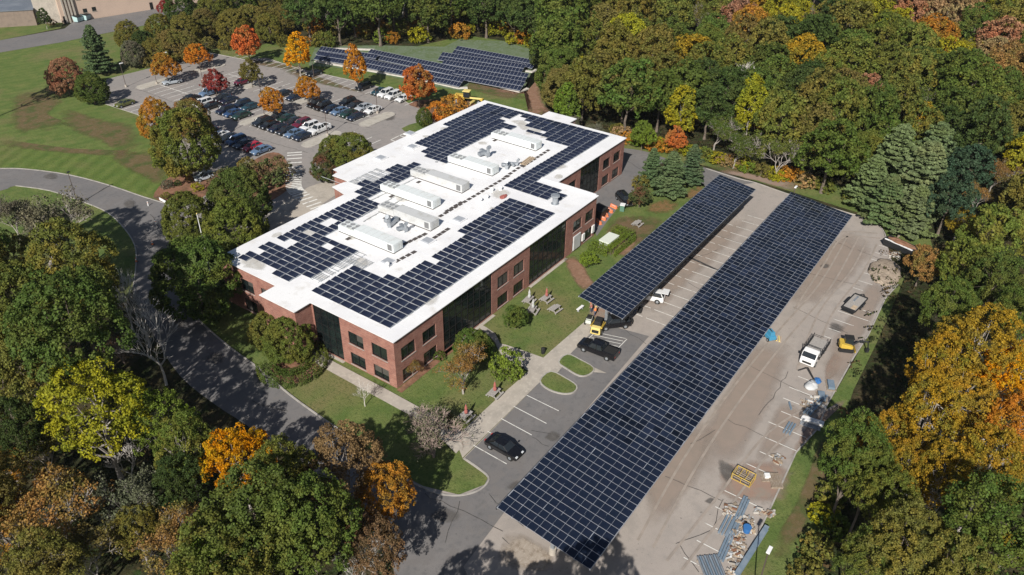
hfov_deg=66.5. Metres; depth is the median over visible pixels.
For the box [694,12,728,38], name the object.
oak tree
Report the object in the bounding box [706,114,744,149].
thin tree
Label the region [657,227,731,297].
dust patch
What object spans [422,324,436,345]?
window
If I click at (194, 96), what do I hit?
parked car
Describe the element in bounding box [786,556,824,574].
shrub
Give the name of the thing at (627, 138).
shrub
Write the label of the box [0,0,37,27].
brown annex
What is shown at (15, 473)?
maple tree
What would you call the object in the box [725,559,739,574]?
debris pile
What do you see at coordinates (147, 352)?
bare tree
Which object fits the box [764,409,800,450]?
dust patch
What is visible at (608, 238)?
transformer box
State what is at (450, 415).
shrub
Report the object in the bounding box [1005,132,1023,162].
oak tree
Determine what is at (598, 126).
thin tree
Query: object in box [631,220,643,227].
picnic table
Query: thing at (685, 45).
oak tree
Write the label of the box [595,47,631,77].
oak tree
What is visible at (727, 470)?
dust patch
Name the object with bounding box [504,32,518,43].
shrub
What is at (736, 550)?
debris pile
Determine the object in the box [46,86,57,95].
dry grass
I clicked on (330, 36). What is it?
shrub
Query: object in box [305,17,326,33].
shrub
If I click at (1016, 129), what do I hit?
oak tree
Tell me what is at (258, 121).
parked car
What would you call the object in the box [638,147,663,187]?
pine tree
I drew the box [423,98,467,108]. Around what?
pine needles
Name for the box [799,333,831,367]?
flatbed truck
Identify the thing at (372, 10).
oak tree
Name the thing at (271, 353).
round tree
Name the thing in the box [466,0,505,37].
oak tree
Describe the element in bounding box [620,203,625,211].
utility cabinet
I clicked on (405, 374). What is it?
window
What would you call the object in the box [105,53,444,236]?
parking lot
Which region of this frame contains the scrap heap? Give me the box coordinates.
[888,251,901,260]
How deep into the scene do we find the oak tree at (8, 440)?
79.89 m
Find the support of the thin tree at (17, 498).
on the ground at (148, 370)
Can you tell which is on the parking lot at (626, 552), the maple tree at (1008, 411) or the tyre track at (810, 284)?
the tyre track at (810, 284)
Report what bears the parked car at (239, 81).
on the parking lot at (384, 132)
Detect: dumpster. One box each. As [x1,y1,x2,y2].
[72,14,82,21]
[80,13,90,19]
[595,203,607,218]
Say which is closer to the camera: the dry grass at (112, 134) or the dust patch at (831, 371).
the dust patch at (831, 371)
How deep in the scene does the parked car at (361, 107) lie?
182.01 m
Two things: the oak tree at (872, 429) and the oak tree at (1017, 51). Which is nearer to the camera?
the oak tree at (872, 429)
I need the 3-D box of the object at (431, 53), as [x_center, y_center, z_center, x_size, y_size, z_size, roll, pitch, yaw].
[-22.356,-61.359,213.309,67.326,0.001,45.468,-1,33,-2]
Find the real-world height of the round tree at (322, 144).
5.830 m
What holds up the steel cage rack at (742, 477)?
on the parking lot at (626, 552)
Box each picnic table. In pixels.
[457,409,475,423]
[486,387,503,399]
[521,295,536,305]
[525,305,539,314]
[538,294,553,304]
[547,304,562,314]
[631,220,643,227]
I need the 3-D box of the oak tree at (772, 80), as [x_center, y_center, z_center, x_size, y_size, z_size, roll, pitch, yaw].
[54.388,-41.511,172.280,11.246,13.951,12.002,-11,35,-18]
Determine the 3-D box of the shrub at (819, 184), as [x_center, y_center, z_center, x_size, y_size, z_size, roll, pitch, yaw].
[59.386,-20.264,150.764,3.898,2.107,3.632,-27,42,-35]
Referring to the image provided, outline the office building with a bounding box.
[223,100,625,388]
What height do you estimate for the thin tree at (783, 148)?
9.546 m
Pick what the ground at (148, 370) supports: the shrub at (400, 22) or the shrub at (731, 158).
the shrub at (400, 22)
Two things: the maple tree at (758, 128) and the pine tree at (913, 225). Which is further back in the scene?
the maple tree at (758, 128)
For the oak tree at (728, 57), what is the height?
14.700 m
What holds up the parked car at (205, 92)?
on the parking lot at (384, 132)
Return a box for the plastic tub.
[743,524,751,533]
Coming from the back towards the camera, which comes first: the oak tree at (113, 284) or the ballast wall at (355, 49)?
the ballast wall at (355, 49)
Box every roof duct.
[384,214,398,227]
[396,221,407,232]
[478,145,490,157]
[501,160,509,169]
[510,158,519,165]
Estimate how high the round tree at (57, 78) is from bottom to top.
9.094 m
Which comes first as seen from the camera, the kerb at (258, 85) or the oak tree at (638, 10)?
the kerb at (258, 85)
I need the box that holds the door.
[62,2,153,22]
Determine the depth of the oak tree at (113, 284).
105.78 m
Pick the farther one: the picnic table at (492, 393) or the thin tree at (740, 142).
the thin tree at (740, 142)
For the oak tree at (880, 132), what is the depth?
153.42 m
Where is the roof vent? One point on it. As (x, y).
(555, 196)
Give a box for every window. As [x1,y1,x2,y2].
[241,278,254,295]
[245,298,257,313]
[348,331,363,350]
[351,352,366,371]
[372,343,387,362]
[374,364,389,383]
[401,339,415,361]
[403,361,417,382]
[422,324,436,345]
[424,345,436,366]
[497,271,508,290]
[497,290,507,309]
[513,280,523,296]
[514,259,523,277]
[568,179,575,186]
[573,217,581,233]
[583,226,591,242]
[585,209,593,224]
[601,174,607,186]
[603,157,609,170]
[612,166,618,179]
[613,150,619,163]
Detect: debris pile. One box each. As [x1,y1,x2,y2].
[722,508,729,516]
[724,502,739,519]
[725,541,747,562]
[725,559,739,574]
[729,529,746,548]
[735,514,755,534]
[753,507,775,517]
[799,398,816,411]
[810,395,826,408]
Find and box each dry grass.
[14,142,123,154]
[16,95,59,129]
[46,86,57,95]
[69,113,128,145]
[117,154,163,180]
[252,60,301,68]
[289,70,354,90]
[467,83,517,96]
[718,167,755,175]
[783,449,826,539]
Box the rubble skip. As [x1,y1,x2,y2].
[883,235,917,255]
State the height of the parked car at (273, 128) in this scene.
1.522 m
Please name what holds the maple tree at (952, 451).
on the ground at (148, 370)
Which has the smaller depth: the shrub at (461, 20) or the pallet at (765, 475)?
the pallet at (765, 475)
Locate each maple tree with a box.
[0,229,44,277]
[0,447,31,491]
[31,356,154,484]
[36,8,52,28]
[111,502,161,566]
[126,386,202,461]
[149,52,182,79]
[152,409,217,500]
[156,0,174,12]
[167,527,263,573]
[183,43,213,67]
[198,422,275,510]
[199,68,229,94]
[230,24,261,59]
[238,58,263,86]
[257,86,284,112]
[283,31,310,75]
[293,76,320,102]
[298,419,390,526]
[340,506,406,574]
[342,43,366,90]
[355,460,416,539]
[399,63,436,108]
[553,81,581,118]
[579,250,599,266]
[627,186,652,206]
[630,120,657,150]
[662,125,687,150]
[663,84,697,140]
[735,72,768,133]
[753,114,779,139]
[855,406,919,465]
[862,72,882,88]
[876,433,942,525]
[886,366,969,492]
[903,101,934,126]
[903,326,981,425]
[908,437,977,526]
[923,368,999,473]
[929,302,1023,435]
[945,205,975,240]
[957,418,1023,531]
[973,388,1023,470]
[974,340,1023,439]
[998,532,1017,567]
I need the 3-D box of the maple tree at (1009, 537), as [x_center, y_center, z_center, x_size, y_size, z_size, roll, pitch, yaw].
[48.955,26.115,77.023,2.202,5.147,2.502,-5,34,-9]
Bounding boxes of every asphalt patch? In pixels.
[44,174,54,178]
[175,318,183,325]
[208,353,221,362]
[433,509,455,520]
[546,433,557,439]
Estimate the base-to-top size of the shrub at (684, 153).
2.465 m
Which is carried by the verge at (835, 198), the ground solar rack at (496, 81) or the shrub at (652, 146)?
the shrub at (652, 146)
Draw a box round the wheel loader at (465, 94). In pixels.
[454,89,483,104]
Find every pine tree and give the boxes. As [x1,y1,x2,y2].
[79,24,118,73]
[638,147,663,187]
[651,151,687,199]
[681,144,704,185]
[842,154,886,212]
[857,173,907,229]
[859,123,922,185]
[887,184,938,239]
[892,140,953,221]
[914,121,957,181]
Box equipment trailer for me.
[841,293,867,313]
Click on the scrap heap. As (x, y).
(891, 254)
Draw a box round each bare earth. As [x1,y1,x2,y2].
[476,72,547,113]
[566,259,592,287]
[609,218,640,254]
[612,217,656,239]
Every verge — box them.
[624,141,931,246]
[741,276,904,574]
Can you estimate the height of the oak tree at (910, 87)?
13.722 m
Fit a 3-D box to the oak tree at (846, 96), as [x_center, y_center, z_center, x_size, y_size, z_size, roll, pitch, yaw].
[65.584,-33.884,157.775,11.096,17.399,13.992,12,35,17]
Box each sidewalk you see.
[260,179,334,235]
[312,352,469,452]
[459,323,591,457]
[479,324,561,375]
[554,350,604,372]
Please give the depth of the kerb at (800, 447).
94.55 m
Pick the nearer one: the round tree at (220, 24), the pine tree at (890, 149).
the pine tree at (890, 149)
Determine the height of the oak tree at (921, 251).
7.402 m
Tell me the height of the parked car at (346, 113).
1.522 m
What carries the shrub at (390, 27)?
on the ground at (148, 370)
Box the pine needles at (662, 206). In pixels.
[650,201,675,211]
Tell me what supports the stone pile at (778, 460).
on the dust patch at (758, 488)
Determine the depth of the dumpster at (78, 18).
242.51 m
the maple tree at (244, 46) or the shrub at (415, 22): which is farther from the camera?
the shrub at (415, 22)
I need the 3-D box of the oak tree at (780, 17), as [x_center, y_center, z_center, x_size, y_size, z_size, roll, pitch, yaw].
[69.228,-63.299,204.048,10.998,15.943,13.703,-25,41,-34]
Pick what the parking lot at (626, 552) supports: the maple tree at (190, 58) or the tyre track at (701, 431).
the tyre track at (701, 431)
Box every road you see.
[0,5,187,51]
[0,169,466,574]
[594,148,753,235]
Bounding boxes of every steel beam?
[718,495,745,556]
[718,514,728,533]
[719,496,747,559]
[721,499,749,561]
[721,515,731,534]
[734,525,768,574]
[800,422,820,428]
[800,423,819,430]
[801,416,822,427]
[801,420,820,427]
[802,415,823,424]
[803,398,817,413]
[806,394,825,414]
[808,394,827,415]
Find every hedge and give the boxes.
[255,340,328,388]
[587,224,635,256]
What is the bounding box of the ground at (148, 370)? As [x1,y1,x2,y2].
[0,0,1023,574]
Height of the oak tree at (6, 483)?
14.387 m
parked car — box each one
[113,98,134,107]
[161,77,181,85]
[179,93,199,99]
[192,96,212,105]
[193,170,217,181]
[198,86,218,96]
[203,100,221,110]
[212,130,229,137]
[213,93,231,100]
[215,103,235,114]
[219,95,238,103]
[221,132,237,143]
[222,108,242,117]
[225,132,247,145]
[231,110,251,120]
[232,138,253,149]
[233,77,249,85]
[234,97,251,107]
[240,101,260,110]
[242,140,262,151]
[249,144,272,155]
[251,114,272,126]
[258,119,279,130]
[267,122,287,132]
[271,111,287,119]
[275,89,292,97]
[275,125,295,135]
[276,113,295,122]
[283,128,304,138]
[284,116,300,124]
[285,93,302,101]
[292,116,311,127]
[292,130,311,141]
[299,119,319,130]
[306,69,322,76]
[306,96,324,107]
[307,122,331,135]
[313,99,332,111]
[321,104,339,113]
[329,106,348,115]
[338,95,356,105]
[338,108,357,118]
[345,100,362,108]
[346,111,365,121]
[354,80,372,91]
[354,102,372,111]
[363,104,381,114]
[370,87,384,95]
[377,87,393,97]
[384,89,401,100]
[394,93,411,102]
[484,433,524,460]
[577,337,619,360]
[602,314,631,330]
[615,190,633,206]
[645,288,669,303]
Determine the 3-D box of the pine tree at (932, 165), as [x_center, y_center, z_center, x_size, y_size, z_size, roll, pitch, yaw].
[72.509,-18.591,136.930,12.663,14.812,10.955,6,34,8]
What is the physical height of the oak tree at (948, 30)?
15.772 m
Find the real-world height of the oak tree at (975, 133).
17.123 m
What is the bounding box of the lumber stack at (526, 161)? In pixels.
[520,156,534,165]
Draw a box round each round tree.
[43,56,84,95]
[73,70,110,104]
[113,19,143,46]
[120,40,146,67]
[129,30,153,55]
[135,96,172,138]
[139,37,165,61]
[143,13,172,40]
[147,107,221,179]
[148,233,242,323]
[152,29,191,60]
[160,190,215,240]
[162,0,196,25]
[169,11,203,43]
[172,97,213,142]
[174,30,202,58]
[188,7,217,39]
[194,0,234,29]
[202,196,269,261]
[204,165,272,225]
[215,8,252,41]
[216,0,256,22]
[233,4,267,32]
[246,311,283,349]
[254,12,283,43]
[255,0,287,15]
[259,316,316,364]
[270,3,297,31]
[308,149,341,181]
[318,134,348,156]
[324,131,374,171]
[415,107,432,126]
[452,327,493,361]
[528,22,572,66]
[534,45,579,91]
[539,64,581,109]
[683,24,727,67]
[827,131,883,177]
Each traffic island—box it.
[136,78,166,88]
[193,63,224,72]
[240,111,274,124]
[243,78,272,87]
[293,93,322,103]
[302,131,340,146]
[359,112,393,125]
[541,372,575,392]
[560,354,592,374]
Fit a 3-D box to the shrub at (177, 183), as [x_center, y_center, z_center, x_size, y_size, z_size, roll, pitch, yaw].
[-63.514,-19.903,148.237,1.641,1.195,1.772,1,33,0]
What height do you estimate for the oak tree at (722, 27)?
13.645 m
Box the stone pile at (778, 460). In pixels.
[771,453,785,465]
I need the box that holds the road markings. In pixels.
[126,56,886,565]
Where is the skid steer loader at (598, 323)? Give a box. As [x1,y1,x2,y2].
[590,316,605,334]
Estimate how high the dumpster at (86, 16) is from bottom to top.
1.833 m
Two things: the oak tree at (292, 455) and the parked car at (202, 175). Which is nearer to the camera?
the oak tree at (292, 455)
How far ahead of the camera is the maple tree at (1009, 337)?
85.23 m
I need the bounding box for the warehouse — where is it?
[55,0,197,22]
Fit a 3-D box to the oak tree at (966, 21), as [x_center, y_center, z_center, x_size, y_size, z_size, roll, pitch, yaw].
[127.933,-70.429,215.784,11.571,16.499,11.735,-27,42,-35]
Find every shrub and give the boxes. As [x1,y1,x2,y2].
[139,55,152,67]
[160,179,172,189]
[160,192,171,199]
[174,180,181,185]
[185,175,193,181]
[190,182,204,191]
[200,36,217,48]
[205,166,243,196]
[216,36,234,50]
[236,156,258,168]
[237,161,269,187]
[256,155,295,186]
[276,34,288,46]
[298,36,311,45]
[302,21,316,30]
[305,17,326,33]
[311,30,330,47]
[315,32,335,47]
[321,18,337,33]
[328,26,344,36]
[343,21,356,33]
[345,18,361,31]
[353,24,367,36]
[357,22,375,38]
[366,18,389,32]
[372,27,391,43]
[380,23,392,34]
[384,30,400,43]
[388,18,403,28]
[395,21,409,35]
[397,20,418,35]
[406,19,423,34]
[407,26,431,43]
[424,14,439,30]
[427,101,453,121]
[432,350,445,360]
[436,93,468,118]
[437,21,450,32]
[438,18,454,30]
[440,411,457,428]
[444,11,464,25]
[444,25,456,34]
[448,22,470,39]
[452,9,467,22]
[460,22,475,32]
[463,13,481,24]
[478,15,496,29]
[487,20,508,35]
[488,346,523,382]
[495,22,509,31]
[496,12,513,27]
[502,304,528,328]
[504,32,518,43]
[509,27,521,38]
[514,28,530,44]
[523,32,531,46]
[609,122,627,133]
[610,125,631,139]
[618,131,632,144]
[626,136,644,146]
[631,175,649,189]
[644,140,663,151]
[651,136,667,147]
[656,140,676,152]
[671,143,687,153]
[676,143,692,155]
[693,146,714,161]
[707,150,726,163]
[714,155,730,166]
[726,153,745,168]
[732,156,750,168]
[738,162,758,173]
[747,160,763,170]
[751,162,771,177]
[758,166,774,177]
[764,166,784,181]
[771,171,788,181]
[773,165,799,181]
[784,168,804,181]
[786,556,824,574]
[793,172,817,188]
[800,528,834,563]
[806,501,840,530]
[808,176,828,188]
[813,178,836,194]
[814,480,848,508]
[818,512,853,542]
[820,458,845,481]
[841,191,855,206]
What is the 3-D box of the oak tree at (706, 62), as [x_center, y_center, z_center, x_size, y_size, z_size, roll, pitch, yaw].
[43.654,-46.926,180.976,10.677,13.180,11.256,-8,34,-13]
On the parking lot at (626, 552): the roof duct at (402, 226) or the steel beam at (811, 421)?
the steel beam at (811, 421)
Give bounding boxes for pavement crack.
[425,493,501,530]
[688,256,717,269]
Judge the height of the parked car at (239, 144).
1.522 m
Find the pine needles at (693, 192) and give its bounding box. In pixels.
[685,187,701,196]
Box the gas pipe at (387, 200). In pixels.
[362,177,416,221]
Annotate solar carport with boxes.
[496,192,852,569]
[578,174,755,320]
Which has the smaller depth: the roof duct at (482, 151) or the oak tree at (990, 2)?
the roof duct at (482, 151)
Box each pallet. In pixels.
[759,472,771,481]
[767,472,783,488]
[816,390,826,402]
[825,379,835,391]
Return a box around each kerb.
[0,168,168,204]
[15,185,136,286]
[106,52,407,102]
[106,104,200,183]
[179,299,489,495]
[242,78,273,88]
[301,131,341,146]
[359,112,394,126]
[539,371,577,394]
[558,354,594,376]
[706,168,885,236]
[749,284,898,548]
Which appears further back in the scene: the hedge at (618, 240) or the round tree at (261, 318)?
the hedge at (618, 240)
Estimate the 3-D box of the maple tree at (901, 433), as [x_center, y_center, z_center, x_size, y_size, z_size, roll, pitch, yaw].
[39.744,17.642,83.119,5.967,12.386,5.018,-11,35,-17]
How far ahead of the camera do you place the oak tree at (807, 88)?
161.55 m
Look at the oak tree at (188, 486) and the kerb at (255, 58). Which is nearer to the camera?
the oak tree at (188, 486)
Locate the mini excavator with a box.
[837,334,869,352]
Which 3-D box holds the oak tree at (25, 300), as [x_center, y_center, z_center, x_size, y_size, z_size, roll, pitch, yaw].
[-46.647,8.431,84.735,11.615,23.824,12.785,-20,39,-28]
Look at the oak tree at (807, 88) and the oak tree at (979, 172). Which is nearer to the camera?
the oak tree at (979, 172)
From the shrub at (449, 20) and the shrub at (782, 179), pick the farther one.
the shrub at (449, 20)
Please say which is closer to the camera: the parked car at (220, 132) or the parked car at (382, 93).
the parked car at (220, 132)
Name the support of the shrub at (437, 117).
on the parking lot at (384, 132)
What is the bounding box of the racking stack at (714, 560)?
[696,554,725,574]
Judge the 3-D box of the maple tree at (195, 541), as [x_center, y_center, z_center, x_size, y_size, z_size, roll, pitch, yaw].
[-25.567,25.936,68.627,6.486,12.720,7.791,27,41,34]
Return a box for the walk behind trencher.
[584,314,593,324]
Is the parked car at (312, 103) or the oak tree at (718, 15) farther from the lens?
the oak tree at (718, 15)
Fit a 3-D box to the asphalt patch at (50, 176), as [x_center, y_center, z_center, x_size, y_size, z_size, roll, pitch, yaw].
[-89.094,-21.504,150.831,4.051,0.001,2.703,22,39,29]
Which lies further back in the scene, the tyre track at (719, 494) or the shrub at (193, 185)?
the shrub at (193, 185)
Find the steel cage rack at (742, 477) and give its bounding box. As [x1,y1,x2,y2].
[731,465,756,487]
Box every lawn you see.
[0,22,551,206]
[0,23,63,39]
[0,145,168,197]
[0,186,135,305]
[174,183,703,493]
[402,123,426,131]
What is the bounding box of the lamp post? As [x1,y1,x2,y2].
[761,545,772,574]
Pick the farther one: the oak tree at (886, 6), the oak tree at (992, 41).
the oak tree at (886, 6)
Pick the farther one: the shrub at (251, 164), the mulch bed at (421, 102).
the mulch bed at (421, 102)
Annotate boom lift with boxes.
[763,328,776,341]
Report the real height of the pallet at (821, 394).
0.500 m
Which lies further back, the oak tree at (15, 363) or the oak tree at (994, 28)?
the oak tree at (994, 28)
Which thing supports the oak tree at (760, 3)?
on the ground at (148, 370)
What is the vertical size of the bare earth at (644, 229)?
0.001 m
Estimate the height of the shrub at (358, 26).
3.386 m
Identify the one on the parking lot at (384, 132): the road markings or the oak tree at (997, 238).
the road markings
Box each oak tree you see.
[0,227,9,255]
[0,253,17,396]
[0,259,81,411]
[0,265,137,444]
[0,301,24,418]
[0,323,73,451]
[0,394,51,487]
[0,446,29,557]
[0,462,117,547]
[0,524,90,574]
[11,216,121,376]
[92,269,124,330]
[150,448,213,514]
[165,505,283,574]
[191,457,317,574]
[239,432,319,520]
[251,467,363,574]
[281,0,326,41]
[312,0,361,45]
[338,1,373,37]
[347,0,404,46]
[373,0,415,36]
[405,0,450,42]
[430,0,472,31]
[454,0,495,29]
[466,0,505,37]
[495,0,533,40]
[507,0,558,33]
[529,7,584,62]
[533,0,595,34]
[560,0,600,28]
[560,17,610,59]
[560,54,609,123]
[574,47,621,112]
[583,2,617,38]
[591,0,629,24]
[592,56,662,136]
[593,17,641,59]
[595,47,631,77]
[602,75,641,123]
[608,12,649,55]
[615,0,657,26]
[615,11,653,52]
[624,54,665,110]
[627,0,650,26]
[632,23,675,60]
[632,33,673,69]
[634,67,685,131]
[650,50,687,99]
[651,0,695,33]
[652,16,697,57]
[653,0,703,16]
[660,58,711,120]
[672,33,712,68]
[680,85,734,139]
[682,40,735,71]
[683,57,719,107]
[694,0,734,22]
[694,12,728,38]
[695,16,731,40]
[701,65,749,117]
[716,32,752,86]
[717,0,757,31]
[719,65,752,117]
[725,12,764,61]
[729,3,769,34]
[734,66,784,129]
[745,15,790,65]
[748,41,789,94]
[750,0,782,15]
[751,87,807,163]
[754,53,796,93]
[758,13,798,43]
[762,0,802,24]
[768,1,805,38]
[779,13,845,70]
[779,32,827,71]
[782,63,826,129]
[790,0,811,15]
[791,57,830,99]
[792,117,871,193]
[793,101,843,173]
[794,66,846,124]
[803,12,829,43]
[803,22,844,49]
[808,0,824,13]
[810,73,868,133]
[814,48,850,91]
[815,0,844,14]
[817,406,893,521]
[818,0,853,30]
[823,36,878,77]
[823,67,870,96]
[828,27,877,71]
[829,0,878,39]
[831,520,903,574]
[835,440,904,540]
[843,0,881,30]
[844,83,889,128]
[845,79,901,132]
[847,13,883,43]
[854,463,926,573]
[855,495,953,574]
[857,0,896,22]
[861,9,911,60]
[863,113,914,155]
[864,40,905,79]
[873,16,916,57]
[877,0,915,11]
[880,70,922,130]
[883,21,939,91]
[883,47,937,112]
[886,6,913,24]
[889,0,933,24]
[899,45,953,91]
[902,99,944,144]
[902,243,941,286]
[906,31,944,51]
[907,527,998,574]
[914,0,950,16]
[916,12,961,50]
[917,274,982,380]
[921,0,977,25]
[922,169,981,233]
[924,46,983,90]
[927,83,979,115]
[933,35,972,89]
[933,103,971,144]
[934,51,1005,108]
[934,238,994,300]
[938,469,1023,574]
[944,143,996,200]
[945,88,996,150]
[948,0,985,43]
[948,94,1014,169]
[954,202,1023,267]
[956,249,1023,332]
[957,1,999,42]
[965,83,1022,142]
[973,15,1023,48]
[973,66,1023,103]
[976,35,1015,60]
[981,49,1018,87]
[981,112,1020,150]
[983,0,1020,16]
[984,0,1023,35]
[984,464,1023,517]
[986,104,1023,159]
[988,38,1023,66]
[989,286,1023,379]
[992,0,1023,42]
[996,169,1023,243]
[1002,135,1023,175]
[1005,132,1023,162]
[1005,174,1023,203]
[1009,74,1023,100]
[1012,36,1023,56]
[1012,51,1023,73]
[1016,100,1023,130]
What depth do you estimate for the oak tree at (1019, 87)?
175.22 m
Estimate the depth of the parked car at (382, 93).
189.73 m
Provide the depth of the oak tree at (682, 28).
200.21 m
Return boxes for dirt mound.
[867,258,901,285]
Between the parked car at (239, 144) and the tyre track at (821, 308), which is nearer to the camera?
the tyre track at (821, 308)
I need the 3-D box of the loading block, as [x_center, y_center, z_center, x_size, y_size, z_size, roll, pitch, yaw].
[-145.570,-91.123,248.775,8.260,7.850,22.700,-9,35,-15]
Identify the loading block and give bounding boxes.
[31,0,61,23]
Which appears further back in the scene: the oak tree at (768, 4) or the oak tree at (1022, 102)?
the oak tree at (768, 4)
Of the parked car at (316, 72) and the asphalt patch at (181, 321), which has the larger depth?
the parked car at (316, 72)
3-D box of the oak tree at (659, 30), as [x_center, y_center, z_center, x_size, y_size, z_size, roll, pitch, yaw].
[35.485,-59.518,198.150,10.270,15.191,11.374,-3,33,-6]
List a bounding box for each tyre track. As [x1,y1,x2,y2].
[637,234,848,540]
[652,237,858,547]
[666,402,814,560]
[681,404,837,569]
[794,236,878,308]
[796,241,866,369]
[809,244,876,373]
[840,231,877,233]
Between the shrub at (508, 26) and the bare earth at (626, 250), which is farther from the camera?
the shrub at (508, 26)
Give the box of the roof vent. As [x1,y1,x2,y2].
[551,193,559,204]
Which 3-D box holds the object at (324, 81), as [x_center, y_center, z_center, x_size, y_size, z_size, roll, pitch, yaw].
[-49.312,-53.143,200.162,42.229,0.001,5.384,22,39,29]
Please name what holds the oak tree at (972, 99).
on the ground at (148, 370)
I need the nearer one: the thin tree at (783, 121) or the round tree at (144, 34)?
the thin tree at (783, 121)
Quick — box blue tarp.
[814,377,821,383]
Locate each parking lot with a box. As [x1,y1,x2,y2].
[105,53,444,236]
[389,328,648,574]
[424,183,895,574]
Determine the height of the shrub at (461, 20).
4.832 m
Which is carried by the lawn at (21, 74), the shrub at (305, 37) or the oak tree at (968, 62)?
the shrub at (305, 37)
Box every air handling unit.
[338,220,402,253]
[378,200,438,231]
[380,180,440,209]
[410,166,469,192]
[448,153,498,175]
[491,129,541,150]
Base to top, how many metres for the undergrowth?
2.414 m
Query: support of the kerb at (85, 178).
on the road at (230, 383)
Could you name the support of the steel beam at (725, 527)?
on the parking lot at (626, 552)
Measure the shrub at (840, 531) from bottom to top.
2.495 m
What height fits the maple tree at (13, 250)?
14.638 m
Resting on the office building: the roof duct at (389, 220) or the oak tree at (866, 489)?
the roof duct at (389, 220)
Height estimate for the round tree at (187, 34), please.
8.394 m
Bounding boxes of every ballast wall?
[314,60,467,88]
[333,47,374,50]
[483,84,528,92]
[523,69,536,72]
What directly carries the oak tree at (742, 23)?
on the ground at (148, 370)
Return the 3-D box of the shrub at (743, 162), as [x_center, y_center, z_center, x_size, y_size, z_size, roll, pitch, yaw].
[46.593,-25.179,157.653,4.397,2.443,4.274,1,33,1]
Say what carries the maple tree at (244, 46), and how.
on the lawn at (21, 74)
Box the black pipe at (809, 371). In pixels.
[798,367,813,378]
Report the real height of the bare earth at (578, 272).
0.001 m
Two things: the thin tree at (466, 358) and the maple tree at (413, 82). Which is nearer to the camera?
the thin tree at (466, 358)
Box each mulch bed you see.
[154,174,210,200]
[236,152,291,206]
[271,359,318,383]
[397,342,461,392]
[409,99,474,112]
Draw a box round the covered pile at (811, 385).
[804,379,818,390]
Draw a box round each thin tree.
[0,193,31,239]
[0,478,36,561]
[5,407,68,483]
[7,184,93,269]
[23,519,127,574]
[83,462,164,542]
[126,500,198,574]
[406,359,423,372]
[431,340,487,393]
[570,115,581,124]
[585,122,604,131]
[657,19,681,39]
[688,0,713,25]
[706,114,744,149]
[725,130,768,168]
[756,137,809,178]
[763,112,805,140]
[802,0,816,10]
[905,85,944,109]
[930,19,961,37]
[959,37,988,49]
[962,180,994,206]
[987,158,1023,195]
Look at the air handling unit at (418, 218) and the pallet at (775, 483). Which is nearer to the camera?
the pallet at (775, 483)
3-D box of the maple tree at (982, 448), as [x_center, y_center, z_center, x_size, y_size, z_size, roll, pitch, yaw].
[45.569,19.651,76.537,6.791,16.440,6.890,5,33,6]
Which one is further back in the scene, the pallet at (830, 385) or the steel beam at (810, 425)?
the pallet at (830, 385)
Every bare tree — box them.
[97,335,134,363]
[103,435,154,477]
[113,302,178,385]
[115,267,138,329]
[118,289,159,347]
[331,535,384,574]
[353,381,370,405]
[401,400,472,461]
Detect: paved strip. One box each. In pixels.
[317,348,344,362]
[445,314,495,353]
[528,258,566,287]
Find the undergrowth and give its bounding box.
[0,1,1023,574]
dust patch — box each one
[503,538,550,568]
[591,304,610,317]
[651,434,702,508]
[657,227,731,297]
[709,350,780,450]
[720,463,734,479]
[727,465,785,498]
[729,172,792,187]
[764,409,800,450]
[798,404,840,447]
[803,242,861,295]
[826,355,837,378]
[831,324,842,330]
[834,287,879,370]
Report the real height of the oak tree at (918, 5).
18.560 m
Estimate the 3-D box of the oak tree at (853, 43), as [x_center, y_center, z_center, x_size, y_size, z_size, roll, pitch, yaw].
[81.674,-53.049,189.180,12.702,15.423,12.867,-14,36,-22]
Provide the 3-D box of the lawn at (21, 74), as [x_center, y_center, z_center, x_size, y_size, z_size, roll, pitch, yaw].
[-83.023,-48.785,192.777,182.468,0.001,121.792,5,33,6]
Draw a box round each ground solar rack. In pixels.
[314,51,352,63]
[316,46,377,59]
[353,57,464,86]
[368,49,469,74]
[438,52,525,71]
[442,60,528,81]
[452,46,535,68]
[453,69,524,90]
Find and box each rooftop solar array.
[238,196,379,282]
[312,198,554,328]
[349,162,419,198]
[415,103,520,163]
[504,111,608,200]
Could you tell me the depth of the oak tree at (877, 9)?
218.07 m
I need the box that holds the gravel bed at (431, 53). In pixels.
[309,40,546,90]
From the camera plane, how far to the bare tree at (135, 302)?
103.11 m
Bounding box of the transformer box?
[599,232,619,248]

